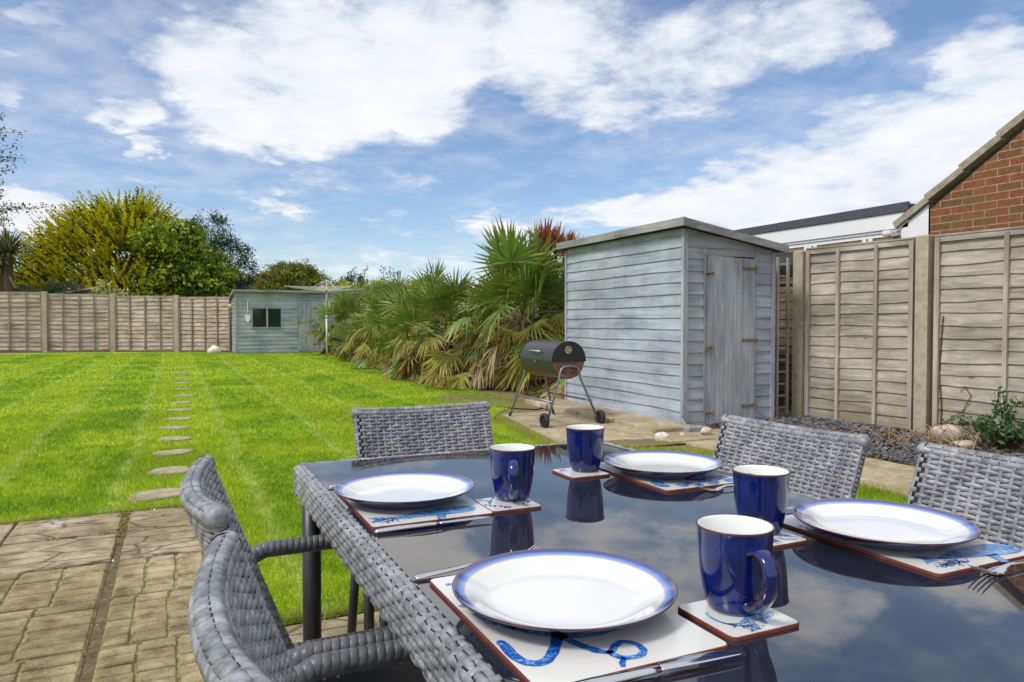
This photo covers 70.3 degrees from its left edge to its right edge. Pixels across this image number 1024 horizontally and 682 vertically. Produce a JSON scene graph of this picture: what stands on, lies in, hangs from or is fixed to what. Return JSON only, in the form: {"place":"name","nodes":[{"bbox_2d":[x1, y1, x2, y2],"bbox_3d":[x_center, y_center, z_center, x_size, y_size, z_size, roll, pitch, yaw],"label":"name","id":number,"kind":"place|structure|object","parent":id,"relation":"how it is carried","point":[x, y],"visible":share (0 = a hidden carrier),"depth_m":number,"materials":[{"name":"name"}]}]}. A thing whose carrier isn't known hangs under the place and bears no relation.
{"place":"outdoors","nodes":[
{"label":"outdoors","id":0,"kind":"place"},
{"bbox_2d":[0,515,377,681],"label":"paving bed","id":1,"kind":"object","parent":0,"point":[91,657],"depth_m":2.70,"materials":[{"name":"soil"}]},
{"bbox_2d":[0,507,378,681],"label":"patio","id":2,"kind":"structure","parent":0,"point":[50,596],"depth_m":2.83,"materials":[{"name":"beige stone"}]},
{"bbox_2d":[11,505,179,679],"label":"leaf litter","id":3,"kind":"object","parent":2,"relation":"on","point":[111,575],"visible":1,"depth_m":3.69,"materials":[{"name":"brown plant"}]},
{"bbox_2d":[188,530,411,681],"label":"garden chair","id":4,"kind":"object","parent":2,"relation":"on","point":[234,634],"visible":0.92,"depth_m":0.80,"materials":[{"name":"wicker"}]},
{"bbox_2d":[180,455,426,681],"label":"garden chair","id":5,"kind":"object","parent":2,"relation":"on","point":[207,506],"visible":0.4,"depth_m":1.35,"materials":[{"name":"wicker"}]},
{"bbox_2d":[347,401,493,632],"bbox_3d":[-0.189,0.620,2.084,0.558,0.838,0.514,-1,2,-25],"label":"garden chair","id":6,"kind":"object","parent":2,"relation":"on","point":[391,431],"visible":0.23,"depth_m":2.24,"materials":[{"name":"wicker"}]},
{"bbox_2d":[293,442,1023,681],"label":"dining table","id":7,"kind":"object","parent":2,"relation":"on","point":[859,616],"visible":0.55,"depth_m":1.00,"materials":[{"name":"glass"}]},
{"bbox_2d":[340,495,492,529],"bbox_3d":[-0.200,0.311,1.415,0.225,0.005,0.322,-1,2,-25],"label":"placemat","id":8,"kind":"object","parent":7,"relation":"on","point":[462,506],"visible":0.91,"depth_m":1.31,"materials":[{"name":"white"}]},
{"bbox_2d":[334,471,474,508],"bbox_3d":[-0.210,0.296,1.427,0.273,0.026,0.273,-1,2,-25],"label":"plate","id":9,"kind":"object","parent":8,"relation":"on","point":[404,490],"visible":1,"depth_m":1.46,"materials":[{"name":"ceramic"}]},
{"bbox_2d":[374,516,493,532],"bbox_3d":[-0.131,0.313,1.247,0.214,0.007,0.020,-1,2,-24],"label":"knife","id":10,"kind":"object","parent":7,"relation":"on","point":[398,527],"visible":1,"depth_m":1.23,"materials":[{"name":"silver metal"}]},
{"bbox_2d":[413,543,542,578],"bbox_3d":[-0.046,0.314,1.036,0.199,0.017,0.025,-1,2,-28],"label":"fork","id":11,"kind":"object","parent":7,"relation":"on","point":[434,572],"visible":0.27,"depth_m":1.00,"materials":[{"name":"silver metal"}]},
{"bbox_2d":[474,497,540,513],"bbox_3d":[-0.010,0.312,1.396,0.102,0.005,0.102,-1,2,-25],"label":"coaster","id":12,"kind":"object","parent":7,"relation":"on","point":[494,505],"visible":0.89,"depth_m":1.37,"materials":[{"name":"white"}]},
{"bbox_2d":[489,443,535,501],"bbox_3d":[0.001,0.258,1.407,0.092,0.102,0.127,0,1,-2],"label":"mug","id":13,"kind":"object","parent":12,"relation":"on","point":[512,468],"visible":1,"depth_m":1.39,"materials":[{"name":"ceramic"}]},
{"bbox_2d":[430,575,727,681],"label":"placemat","id":14,"kind":"object","parent":7,"relation":"on","point":[525,655],"visible":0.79,"depth_m":0.78,"materials":[{"name":"white"}]},
{"bbox_2d":[452,548,677,633],"bbox_3d":[0.063,0.309,0.892,0.273,0.026,0.273,-1,2,-25],"label":"plate","id":15,"kind":"object","parent":14,"relation":"on","point":[563,591],"visible":1,"depth_m":0.91,"materials":[{"name":"ceramic"}]},
{"bbox_2d":[552,468,609,479],"bbox_3d":[0.159,0.304,1.683,0.102,0.005,0.102,-1,2,-25],"label":"coaster","id":16,"kind":"object","parent":7,"relation":"on","point":[569,473],"visible":0.87,"depth_m":1.66,"materials":[{"name":"white"}]},
{"bbox_2d":[566,424,604,472],"bbox_3d":[0.171,0.251,1.716,0.092,0.102,0.127,0,1,0],"label":"mug","id":17,"kind":"object","parent":16,"relation":"on","point":[585,443],"visible":1,"depth_m":1.67,"materials":[{"name":"ceramic"}]},
{"bbox_2d":[574,650,745,681],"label":"knife","id":18,"kind":"object","parent":7,"relation":"on","point":[661,666],"visible":1,"depth_m":0.72,"materials":[{"name":"silver metal"}]},
{"bbox_2d":[599,462,732,491],"bbox_3d":[0.348,0.304,1.683,0.215,0.006,0.318,-1,2,-25],"label":"placemat","id":19,"kind":"object","parent":7,"relation":"on","point":[711,479],"visible":0.48,"depth_m":1.58,"materials":[{"name":"white"}]},
{"bbox_2d":[603,450,723,478],"bbox_3d":[0.348,0.289,1.683,0.273,0.026,0.273,-1,2,-25],"label":"plate","id":20,"kind":"object","parent":19,"relation":"on","point":[660,464],"visible":1,"depth_m":1.72,"materials":[{"name":"ceramic"}]},
{"bbox_2d":[693,484,732,490],"bbox_3d":[0.465,0.301,1.532,0.199,0.017,0.025,-1,2,-26],"label":"fork","id":21,"kind":"object","parent":7,"relation":"on","point":[718,488],"visible":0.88,"depth_m":1.51,"materials":[{"name":"silver metal"}]},
{"bbox_2d":[678,600,798,641],"bbox_3d":[0.267,0.326,0.863,0.102,0.005,0.102,-1,2,-25],"label":"coaster","id":22,"kind":"object","parent":7,"relation":"on","point":[737,629],"visible":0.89,"depth_m":0.84,"materials":[{"name":"white"}]},
{"bbox_2d":[696,514,779,616],"bbox_3d":[0.266,0.272,0.868,0.091,0.102,0.119,0,2,15],"label":"mug","id":23,"kind":"object","parent":22,"relation":"on","point":[739,572],"visible":1,"depth_m":0.85,"materials":[{"name":"ceramic"}]},
{"bbox_2d":[773,530,806,548],"bbox_3d":[0.406,0.317,1.181,0.102,0.005,0.102,-1,2,-25],"label":"coaster","id":24,"kind":"object","parent":7,"relation":"on","point":[781,539],"visible":0.4,"depth_m":1.15,"materials":[{"name":"white"}]},
{"bbox_2d":[732,464,790,534],"bbox_3d":[0.410,0.263,1.222,0.092,0.102,0.127,0,1,-6],"label":"mug","id":25,"kind":"object","parent":24,"relation":"on","point":[761,491],"visible":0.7,"depth_m":1.17,"materials":[{"name":"ceramic"}]},
{"bbox_2d":[783,515,1023,576],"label":"placemat","id":26,"kind":"object","parent":7,"relation":"on","point":[950,560],"visible":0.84,"depth_m":1.08,"materials":[{"name":"white"}]},
{"bbox_2d":[792,498,981,550],"bbox_3d":[0.602,0.302,1.183,0.273,0.026,0.273,-1,2,-25],"label":"plate","id":27,"kind":"object","parent":26,"relation":"on","point":[886,525],"visible":1,"depth_m":1.20,"materials":[{"name":"ceramic"}]},
{"bbox_2d":[966,559,1023,574],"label":"fork","id":28,"kind":"object","parent":7,"relation":"on","point":[1000,570],"visible":1,"depth_m":1.02,"materials":[{"name":"silver metal"}]},
{"bbox_2d":[712,414,871,498],"bbox_3d":[0.514,0.629,1.745,0.513,0.838,0.558,-1,2,-28],"label":"garden chair","id":29,"kind":"object","parent":2,"relation":"on","point":[823,464],"visible":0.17,"depth_m":1.79,"materials":[{"name":"wicker"}]},
{"bbox_2d":[907,442,1023,549],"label":"garden chair","id":30,"kind":"object","parent":2,"relation":"on","point":[983,491],"visible":0.19,"depth_m":1.45,"materials":[{"name":"wicker"}]},
{"bbox_2d":[344,263,368,285],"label":"sapling","id":31,"kind":"object","parent":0,"point":[351,280],"visible":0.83,"depth_m":33.95,"materials":[{"name":"green plant"}]},
{"bbox_2d":[380,265,400,281],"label":"sapling","id":32,"kind":"object","parent":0,"point":[390,272],"visible":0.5,"depth_m":32.84,"materials":[{"name":"green plant"}]},
{"bbox_2d":[0,351,909,624],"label":"lawn","id":33,"kind":"structure","parent":0,"point":[153,445],"depth_m":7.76,"materials":[{"name":"green plant"}]},
{"bbox_2d":[127,488,179,502],"bbox_3d":[-2.185,0.970,4.584,0.436,0.025,0.307,-1,2,-25],"label":"stepping stone","id":34,"kind":"object","parent":33,"relation":"on","point":[169,493],"visible":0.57,"depth_m":4.54,"materials":[{"name":"beige stone"}]},
{"bbox_2d":[146,466,188,475],"bbox_3d":[-2.498,0.951,5.310,0.314,0.025,0.306,-1,2,-25],"label":"stepping stone","id":35,"kind":"object","parent":33,"relation":"on","point":[169,470],"visible":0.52,"depth_m":5.28,"materials":[{"name":"beige stone"}]},
{"bbox_2d":[152,449,192,456],"bbox_3d":[-2.813,0.933,6.035,0.326,0.025,0.283,-1,2,-25],"label":"stepping stone","id":36,"kind":"object","parent":33,"relation":"on","point":[176,451],"visible":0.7,"depth_m":6.01,"materials":[{"name":"beige stone"}]},
{"bbox_2d":[159,426,188,429],"bbox_3d":[-3.463,0.896,7.448,0.298,0.025,0.244,-1,2,-25],"label":"stepping stone","id":37,"kind":"object","parent":33,"relation":"on","point":[172,427],"visible":0.66,"depth_m":7.44,"materials":[{"name":"beige stone"}]},
{"bbox_2d":[158,436,192,441],"bbox_3d":[-3.126,0.914,6.756,0.296,0.025,0.270,-1,2,-25],"label":"stepping stone","id":38,"kind":"object","parent":33,"relation":"on","point":[184,438],"visible":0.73,"depth_m":6.74,"materials":[{"name":"beige stone"}]},
{"bbox_2d":[165,417,190,420],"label":"stepping stone","id":39,"kind":"object","parent":33,"relation":"on","point":[179,418],"visible":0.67,"depth_m":8.13,"materials":[{"name":"beige stone"}]},
{"bbox_2d":[165,408,192,411],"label":"stepping stone","id":40,"kind":"object","parent":33,"relation":"on","point":[182,409],"visible":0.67,"depth_m":8.97,"materials":[{"name":"beige stone"}]},
{"bbox_2d":[171,401,191,403],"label":"stepping stone","id":41,"kind":"object","parent":33,"relation":"on","point":[185,402],"visible":0.7,"depth_m":9.77,"materials":[{"name":"beige stone"}]},
{"bbox_2d":[207,345,220,353],"bbox_3d":[-10.211,0.336,24.930,0.461,0.388,0.393,-1,2,-25],"label":"rock","id":42,"kind":"object","parent":33,"relation":"on","point":[213,349],"visible":0.77,"depth_m":24.81,"materials":[{"name":"white stone"}]},
{"bbox_2d":[285,280,361,356],"bbox_3d":[-5.777,-0.703,22.667,2.031,2.420,2.031,0,1,0],"label":"rotary clothes line","id":43,"kind":"object","parent":33,"relation":"on","point":[326,290],"visible":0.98,"depth_m":22.63,"materials":[{"name":"metal"}]},
{"bbox_2d":[291,284,367,354],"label":"fan palm","id":44,"kind":"object","parent":33,"relation":"on","point":[343,304],"visible":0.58,"depth_m":23.80,"materials":[{"name":"green plant"}]},
{"bbox_2d":[331,317,366,361],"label":"fan palm","id":45,"kind":"object","parent":33,"relation":"on","point":[345,355],"visible":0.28,"depth_m":19.98,"materials":[{"name":"green plant"}]},
{"bbox_2d":[349,310,411,368],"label":"fan palm","id":46,"kind":"object","parent":33,"relation":"on","point":[379,364],"visible":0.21,"depth_m":17.07,"materials":[{"name":"green plant"}]},
{"bbox_2d":[366,305,463,376],"bbox_3d":[-1.831,-0.055,14.893,2.044,1.564,1.990,-1,2,-25],"label":"fan palm","id":47,"kind":"object","parent":33,"relation":"on","point":[390,343],"visible":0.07,"depth_m":14.89,"materials":[{"name":"green plant"}]},
{"bbox_2d":[0,349,1023,626],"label":"garden soil","id":48,"kind":"structure","parent":0,"point":[778,415],"depth_m":9.04,"materials":[{"name":"brown soil"}]},
{"bbox_2d":[0,224,39,350],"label":"cordyline","id":49,"kind":"object","parent":48,"relation":"on","point":[7,261],"visible":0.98,"depth_m":27.37,"materials":[{"name":"green plant"}]},
{"bbox_2d":[0,113,55,256],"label":"sparse tree","id":50,"kind":"object","parent":48,"relation":"on","point":[11,203],"visible":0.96,"depth_m":27.53,"materials":[{"name":"green plant"}]},
{"bbox_2d":[14,277,87,293],"bbox_3d":[-17.926,-1.005,28.287,2.788,2.941,1.543,-1,2,-25],"label":"grey shrub","id":51,"kind":"object","parent":48,"relation":"on","point":[51,289],"visible":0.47,"depth_m":28.13,"materials":[{"name":"green plant"}]},
{"bbox_2d":[53,288,105,349],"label":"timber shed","id":52,"kind":"structure","parent":48,"relation":"on","point":[88,289],"depth_m":28.46,"materials":[{"name":"grey wood"}]},
{"bbox_2d":[90,279,127,349],"bbox_3d":[-15.676,-0.995,28.321,1.342,2.914,0.821,-1,2,-25],"label":"variegated shrub","id":53,"kind":"object","parent":48,"relation":"on","point":[102,287],"visible":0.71,"depth_m":28.23,"materials":[{"name":"green plant"}]},
{"bbox_2d":[0,292,230,351],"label":"fence","id":54,"kind":"object","parent":48,"relation":"on","point":[42,321],"visible":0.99,"depth_m":26.94,"materials":[{"name":"wood"}]},
{"bbox_2d":[229,289,361,353],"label":"garden shed","id":55,"kind":"structure","parent":48,"relation":"on","point":[268,327],"depth_m":25.88,"materials":[{"name":"paint"}]},
{"bbox_2d":[245,300,250,321],"bbox_3d":[-9.239,-1.050,25.398,0.190,0.774,0.036,-1,2,-25],"label":"hand spade","id":56,"kind":"object","parent":55,"relation":"hanging from","point":[247,318],"visible":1,"depth_m":25.39,"materials":[{"name":"white plastic"}]},
{"bbox_2d":[252,307,281,327],"bbox_3d":[-8.667,-0.823,25.705,1.000,0.755,0.050,-1,2,-25],"label":"window","id":57,"kind":"structure","parent":55,"relation":"in","point":[266,317],"depth_m":25.70,"materials":[{"name":"glass"}]},
{"bbox_2d":[298,299,318,351],"bbox_3d":[-7.369,-0.552,26.323,0.750,1.930,0.037,-1,2,-25],"label":"door","id":58,"kind":"structure","parent":55,"relation":"in","point":[304,307],"depth_m":26.29,"materials":[{"name":"paint"}]},
{"bbox_2d":[344,295,384,350],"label":"fan palm","id":59,"kind":"object","parent":48,"relation":"on","point":[351,319],"visible":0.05,"depth_m":22.25,"materials":[{"name":"green plant"}]},
{"bbox_2d":[342,271,413,363],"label":"fan palm","id":60,"kind":"object","parent":48,"relation":"on","point":[372,300],"visible":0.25,"depth_m":18.67,"materials":[{"name":"green plant"}]},
{"bbox_2d":[358,262,467,372],"bbox_3d":[-2.019,-0.518,16.196,2.316,2.423,2.697,1,2,23],"label":"fan palm","id":61,"kind":"object","parent":48,"relation":"on","point":[394,301],"visible":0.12,"depth_m":15.92,"materials":[{"name":"green plant"}]},
{"bbox_2d":[373,255,496,381],"bbox_3d":[-1.282,-0.460,13.875,2.806,2.427,2.277,-1,2,-25],"label":"fan palm","id":62,"kind":"object","parent":48,"relation":"on","point":[407,367],"visible":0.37,"depth_m":13.48,"materials":[{"name":"green plant"}]},
{"bbox_2d":[404,301,523,389],"bbox_3d":[-0.885,-0.019,12.415,2.167,1.620,1.892,-1,2,-25],"label":"fan palm","id":63,"kind":"object","parent":48,"relation":"on","point":[443,362],"visible":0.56,"depth_m":12.00,"materials":[{"name":"green plant"}]},
{"bbox_2d":[441,214,564,390],"bbox_3d":[0.159,-0.659,12.435,2.744,2.899,2.702,1,2,43],"label":"fan palm","id":64,"kind":"object","parent":48,"relation":"on","point":[518,270],"visible":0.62,"depth_m":11.76,"materials":[{"name":"green plant"}]},
{"bbox_2d":[463,228,561,336],"bbox_3d":[0.332,-0.756,14.131,2.706,3.006,2.435,0,1,-2],"label":"fan palm","id":65,"kind":"object","parent":48,"relation":"on","point":[512,323],"visible":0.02,"depth_m":13.99,"materials":[{"name":"green plant"}]},
{"bbox_2d":[504,329,564,398],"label":"fan palm","id":66,"kind":"object","parent":48,"relation":"on","point":[539,391],"visible":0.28,"depth_m":10.73,"materials":[{"name":"green plant"}]},
{"bbox_2d":[524,216,590,339],"bbox_3d":[0.830,-0.761,13.208,1.892,3.059,1.418,-1,2,-25],"label":"cordyline","id":67,"kind":"object","parent":48,"relation":"on","point":[545,232],"visible":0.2,"depth_m":12.97,"materials":[{"name":"green plant"}]},
{"bbox_2d":[382,278,792,408],"bbox_3d":[-0.713,-0.202,17.977,0.080,1.700,20.355,-1,2,-25],"label":"fence","id":68,"kind":"object","parent":48,"relation":"on","point":[782,331],"visible":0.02,"depth_m":9.13,"materials":[{"name":"wood"}]},
{"bbox_2d":[556,217,788,426],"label":"garden shed","id":69,"kind":"structure","parent":48,"relation":"on","point":[672,320],"depth_m":7.80,"materials":[{"name":"paint"}]},
{"bbox_2d":[705,255,757,423],"bbox_3d":[2.311,-0.013,7.658,0.705,1.755,0.067,-1,2,-25],"label":"door","id":70,"kind":"structure","parent":69,"relation":"in","point":[730,288],"depth_m":7.65,"materials":[{"name":"paint"}]},
{"bbox_2d":[774,257,789,414],"bbox_3d":[3.021,-0.053,8.295,0.370,1.800,0.040,-1,2,-25],"label":"trellis","id":71,"kind":"object","parent":48,"relation":"on","point":[777,335],"visible":0.6,"depth_m":8.32,"materials":[{"name":"wood"}]},
{"bbox_2d":[711,415,1023,463],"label":"slate chippings","id":72,"kind":"object","parent":48,"relation":"on","point":[913,445],"visible":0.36,"depth_m":6.63,"materials":[{"name":"grey gravel"}]},
{"bbox_2d":[952,440,976,448],"bbox_3d":[3.897,0.886,6.254,0.222,0.072,0.156,-1,2,-25],"label":"flat rock","id":73,"kind":"object","parent":72,"relation":"on","point":[966,442],"visible":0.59,"depth_m":6.20,"materials":[{"name":"stone"}]},
{"bbox_2d":[714,416,1023,458],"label":"fallen leaves","id":74,"kind":"object","parent":48,"relation":"on","point":[893,432],"visible":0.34,"depth_m":6.48,"materials":[{"name":"brown plant"}]},
{"bbox_2d":[792,226,1023,442],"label":"fence","id":75,"kind":"object","parent":48,"relation":"on","point":[867,326],"visible":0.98,"depth_m":7.13,"materials":[{"name":"wood"}]},
{"bbox_2d":[939,316,980,433],"bbox_3d":[4.165,0.342,6.719,0.022,1.151,0.456,-1,2,-27],"label":"ivy stem","id":76,"kind":"object","parent":75,"relation":"attached to","point":[941,418],"visible":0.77,"depth_m":6.89,"materials":[{"name":"brown plant"}]},
{"bbox_2d":[848,422,1023,450],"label":"dry bramble","id":77,"kind":"object","parent":48,"relation":"on","point":[935,437],"visible":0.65,"depth_m":6.38,"materials":[{"name":"brown plant"}]},
{"bbox_2d":[930,424,963,441],"bbox_3d":[3.967,0.842,6.624,0.290,0.178,0.225,-1,2,-25],"label":"border rock","id":78,"kind":"object","parent":48,"relation":"on","point":[944,434],"visible":0.52,"depth_m":6.56,"materials":[{"name":"stone"}]},
{"bbox_2d":[950,386,1023,449],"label":"leafy shrub","id":79,"kind":"object","parent":48,"relation":"on","point":[1005,435],"visible":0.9,"depth_m":6.07,"materials":[{"name":"green plant"}]},
{"bbox_2d":[0,0,1023,319],"label":"sky","id":80,"kind":"structure","parent":0,"point":[344,135],"materials":[{"name":"blue"}]},
{"bbox_2d":[430,392,687,445],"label":"bare earth","id":81,"kind":"structure","parent":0,"point":[519,404],"depth_m":9.92,"materials":[{"name":"soil"}]},
{"bbox_2d":[502,398,914,495],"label":"path","id":82,"kind":"structure","parent":0,"point":[618,425],"depth_m":7.19,"materials":[{"name":"stone"}]},
{"bbox_2d":[509,339,605,427],"bbox_3d":[0.448,0.438,8.018,0.714,0.893,1.053,-1,2,-25],"label":"charcoal grill","id":83,"kind":"object","parent":82,"relation":"on","point":[559,360],"visible":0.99,"depth_m":7.73,"materials":[{"name":"metal"}]},
{"bbox_2d":[655,432,668,437],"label":"white rock","id":84,"kind":"object","parent":82,"relation":"on","point":[661,435],"visible":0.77,"depth_m":6.76,"materials":[{"name":"stone"}]},
{"bbox_2d":[680,416,686,425],"bbox_3d":[1.731,0.832,7.287,0.046,0.144,0.227,0,1,-5],"label":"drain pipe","id":85,"kind":"object","parent":82,"relation":"on","point":[683,421],"visible":0.76,"depth_m":7.31,"materials":[{"name":"grey plastic"}]},
{"bbox_2d":[684,425,703,431],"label":"plinth block","id":86,"kind":"structure","parent":82,"relation":"on","point":[694,428],"depth_m":7.16,"materials":[{"name":"grey concrete"}]},
{"bbox_2d":[700,426,711,434],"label":"pale rock","id":87,"kind":"object","parent":82,"relation":"on","point":[705,430],"visible":0.97,"depth_m":6.94,"materials":[{"name":"stone"}]},
{"label":"ground","id":88,"kind":"structure","parent":0,"visible":0},
{"bbox_2d":[11,186,206,295],"bbox_3d":[-18.184,-3.033,32.302,10.670,7.893,8.723,-1,2,-25],"label":"golden conifer","id":89,"kind":"object","parent":88,"relation":"on","point":[102,228],"visible":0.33,"depth_m":30.37,"materials":[{"name":"yellow plant"}]},
{"bbox_2d":[124,216,244,296],"bbox_3d":[-14.207,-2.477,31.555,5.119,5.725,3.483,-1,2,-25],"label":"lime tree","id":90,"kind":"object","parent":88,"relation":"on","point":[189,253],"visible":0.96,"depth_m":30.82,"materials":[{"name":"green plant"}]},
{"bbox_2d":[189,208,261,296],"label":"grey tree","id":91,"kind":"object","parent":88,"relation":"on","point":[222,242],"visible":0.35,"depth_m":37.01,"materials":[{"name":"green plant"}]},
{"bbox_2d":[246,258,330,290],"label":"windswept tree","id":92,"kind":"object","parent":88,"relation":"on","point":[291,274],"visible":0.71,"depth_m":34.06,"materials":[{"name":"green plant"}]},
{"bbox_2d":[322,273,371,306],"bbox_3d":[-7.278,-1.481,34.738,3.935,3.559,2.282,-1,2,-25],"label":"autumn shrub","id":93,"kind":"object","parent":88,"relation":"on","point":[360,283],"visible":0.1,"depth_m":34.29,"materials":[{"name":"green plant"}]},
{"bbox_2d":[315,274,489,313],"bbox_3d":[-4.023,-1.349,32.106,10.000,3.436,2.400,-1,2,-25],"label":"hedge","id":94,"kind":"object","parent":88,"relation":"on","point":[355,285],"visible":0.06,"depth_m":31.02,"materials":[{"name":"green plant"}]},
{"bbox_2d":[734,201,914,278],"bbox_3d":[4.459,-0.405,11.955,4.030,2.375,7.435,-1,2,-25],"label":"house extension","id":95,"kind":"object","parent":88,"relation":"on","point":[870,224],"visible":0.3,"depth_m":8.62,"materials":[{"name":"white paint"}]},
{"bbox_2d":[776,240,858,278],"bbox_3d":[2.817,-0.825,10.886,0.011,0.870,6.800,-1,2,-25],"label":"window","id":96,"kind":"structure","parent":95,"relation":"in","point":[783,256],"depth_m":9.37,"materials":[{"name":"glass"}]},
{"bbox_2d":[789,231,900,250],"bbox_3d":[2.800,-0.726,10.880,0.026,1.073,6.800,-1,2,-25],"label":"window frame","id":97,"kind":"structure","parent":95,"relation":"in","point":[870,238],"depth_m":8.55,"materials":[{"name":"white plastic"}]},
{"bbox_2d":[882,230,895,236],"bbox_3d":[4.071,-1.162,7.853,0.155,0.060,0.110,-1,2,-25],"label":"security light","id":98,"kind":"object","parent":95,"relation":"attached to","point":[886,233],"visible":1,"depth_m":7.81,"materials":[{"name":"white plastic"}]},
{"bbox_2d":[893,110,1023,237],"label":"brick house","id":99,"kind":"structure","parent":88,"relation":"on","point":[981,188],"depth_m":7.04,"materials":[{"name":"brick"}]}
]}

